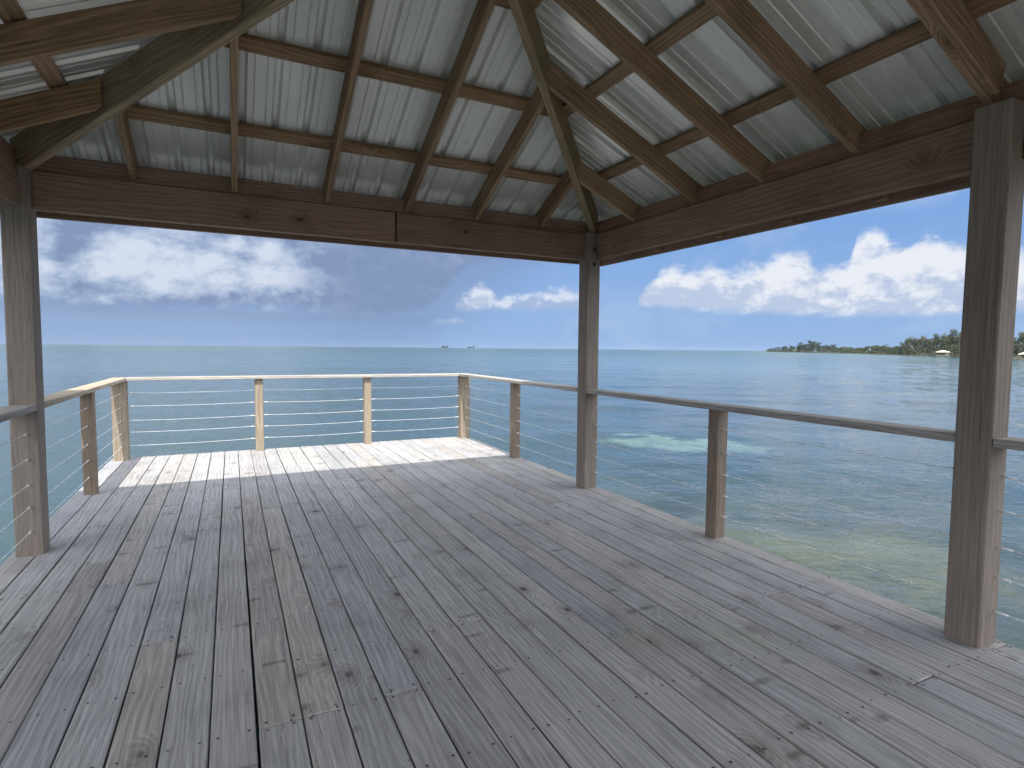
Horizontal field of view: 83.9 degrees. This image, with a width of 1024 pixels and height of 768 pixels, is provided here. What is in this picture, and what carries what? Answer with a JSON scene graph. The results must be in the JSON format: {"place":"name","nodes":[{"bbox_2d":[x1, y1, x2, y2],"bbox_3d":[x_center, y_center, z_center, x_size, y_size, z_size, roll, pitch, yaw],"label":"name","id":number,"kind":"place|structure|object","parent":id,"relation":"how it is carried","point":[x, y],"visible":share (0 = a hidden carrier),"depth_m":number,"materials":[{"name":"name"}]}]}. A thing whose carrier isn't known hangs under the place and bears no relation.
{"place":"outdoors","nodes":[
{"label":"outdoors","id":0,"kind":"place"},
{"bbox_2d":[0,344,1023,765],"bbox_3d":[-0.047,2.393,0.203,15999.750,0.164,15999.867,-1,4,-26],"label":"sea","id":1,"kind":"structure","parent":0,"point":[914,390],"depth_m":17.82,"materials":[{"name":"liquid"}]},
{"bbox_2d":[0,436,1023,767],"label":"wooden deck","id":2,"kind":"structure","parent":1,"relation":"in","point":[448,602],"depth_m":2.56,"materials":[{"name":"grey wood"}]},
{"bbox_2d":[0,377,125,560],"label":"cable railing","id":3,"kind":"object","parent":2,"relation":"attached to","point":[87,411],"visible":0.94,"depth_m":4.88,"materials":[{"name":"wood"}]},
{"bbox_2d":[110,373,469,460],"bbox_3d":[-2.557,0.501,7.341,4.286,1.234,0.143,-1,4,-26],"label":"cable railing","id":4,"kind":"object","parent":2,"relation":"attached to","point":[121,414],"visible":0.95,"depth_m":7.04,"materials":[{"name":"beige wood"}]},
{"bbox_2d":[0,0,1023,648],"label":"pavilion","id":5,"kind":"structure","parent":2,"relation":"on","point":[590,136],"depth_m":3.36,"materials":[{"name":"wood"}]},
{"bbox_2d":[457,373,1023,621],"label":"cable railing","id":6,"kind":"object","parent":2,"relation":"attached to","point":[717,453],"visible":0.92,"depth_m":3.91,"materials":[{"name":"wood"}]},
{"bbox_2d":[771,351,1023,359],"bbox_3d":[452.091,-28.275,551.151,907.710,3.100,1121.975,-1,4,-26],"label":"headland","id":7,"kind":"structure","parent":1,"relation":"in","point":[944,355],"depth_m":365.32,"materials":[{"name":"soil"}]},
{"bbox_2d":[805,340,811,351],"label":"tree","id":8,"kind":"object","parent":7,"relation":"on","point":[809,342],"visible":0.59,"depth_m":807.14,"materials":[{"name":"green plant"}]},
{"bbox_2d":[809,341,816,350],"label":"tree","id":9,"kind":"object","parent":7,"relation":"on","point":[812,345],"visible":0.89,"depth_m":790.67,"materials":[{"name":"green plant"}]},
{"bbox_2d":[814,342,821,350],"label":"tree","id":10,"kind":"object","parent":7,"relation":"on","point":[817,345],"visible":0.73,"depth_m":760.46,"materials":[{"name":"green plant"}]},
{"bbox_2d":[872,344,888,352],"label":"tree","id":11,"kind":"object","parent":7,"relation":"on","point":[878,348],"visible":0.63,"depth_m":468.97,"materials":[{"name":"green plant"}]},
{"bbox_2d":[765,346,1023,359],"bbox_3d":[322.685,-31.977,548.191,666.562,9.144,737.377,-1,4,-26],"label":"shore scrub","id":12,"kind":"object","parent":7,"relation":"on","point":[894,352],"visible":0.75,"depth_m":487.62,"materials":[{"name":"green plant"}]},
{"bbox_2d":[902,336,913,352],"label":"tree","id":13,"kind":"object","parent":7,"relation":"on","point":[907,342],"visible":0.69,"depth_m":390.20,"materials":[{"name":"green plant"}]},
{"bbox_2d":[905,338,915,352],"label":"tree","id":14,"kind":"object","parent":7,"relation":"on","point":[910,343],"visible":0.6,"depth_m":381.08,"materials":[{"name":"green plant"}]},
{"bbox_2d":[913,338,923,352],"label":"tree","id":15,"kind":"object","parent":7,"relation":"on","point":[918,344],"visible":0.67,"depth_m":370.46,"materials":[{"name":"green plant"}]},
{"bbox_2d":[920,335,927,353],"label":"tree","id":16,"kind":"object","parent":7,"relation":"on","point":[923,340],"visible":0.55,"depth_m":357.02,"materials":[{"name":"green plant"}]},
{"bbox_2d":[919,338,929,353],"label":"tree","id":17,"kind":"object","parent":7,"relation":"on","point":[925,343],"visible":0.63,"depth_m":352.47,"materials":[{"name":"green plant"}]},
{"bbox_2d":[926,340,933,353],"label":"tree","id":18,"kind":"object","parent":7,"relation":"on","point":[929,345],"visible":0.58,"depth_m":339.90,"materials":[{"name":"green plant"}]},
{"bbox_2d":[931,334,943,352],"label":"tree","id":19,"kind":"object","parent":7,"relation":"on","point":[935,339],"visible":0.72,"depth_m":319.25,"materials":[{"name":"green plant"}]},
{"bbox_2d":[937,332,950,354],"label":"tree","id":20,"kind":"object","parent":7,"relation":"on","point":[944,342],"visible":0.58,"depth_m":312.13,"materials":[{"name":"green plant"}]},
{"bbox_2d":[942,335,956,354],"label":"tree","id":21,"kind":"object","parent":7,"relation":"on","point":[949,341],"visible":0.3,"depth_m":299.96,"materials":[{"name":"green plant"}]},
{"bbox_2d":[945,329,959,355],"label":"tree","id":22,"kind":"object","parent":7,"relation":"on","point":[953,338],"visible":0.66,"depth_m":283.62,"materials":[{"name":"green plant"}]},
{"bbox_2d":[953,333,960,354],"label":"tree","id":23,"kind":"object","parent":7,"relation":"on","point":[957,344],"visible":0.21,"depth_m":270.70,"materials":[{"name":"green plant"}]},
{"bbox_2d":[1013,340,1022,354],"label":"tree","id":24,"kind":"object","parent":7,"relation":"on","point":[1015,350],"visible":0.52,"depth_m":216.63,"materials":[{"name":"green plant"}]},
{"bbox_2d":[1014,332,1023,353],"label":"tree","id":25,"kind":"object","parent":7,"relation":"on","point":[1021,336],"visible":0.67,"depth_m":218.96,"materials":[{"name":"green plant"}]},
{"bbox_2d":[936,350,950,355],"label":"boathouse","id":26,"kind":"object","parent":1,"relation":"in","point":[944,351],"visible":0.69,"depth_m":272.54,"materials":[{"name":"white metal"}]},
{"bbox_2d":[0,188,1023,351],"label":"sky","id":27,"kind":"structure","parent":0,"point":[890,274],"materials":[{"name":"blue"}]}
]}

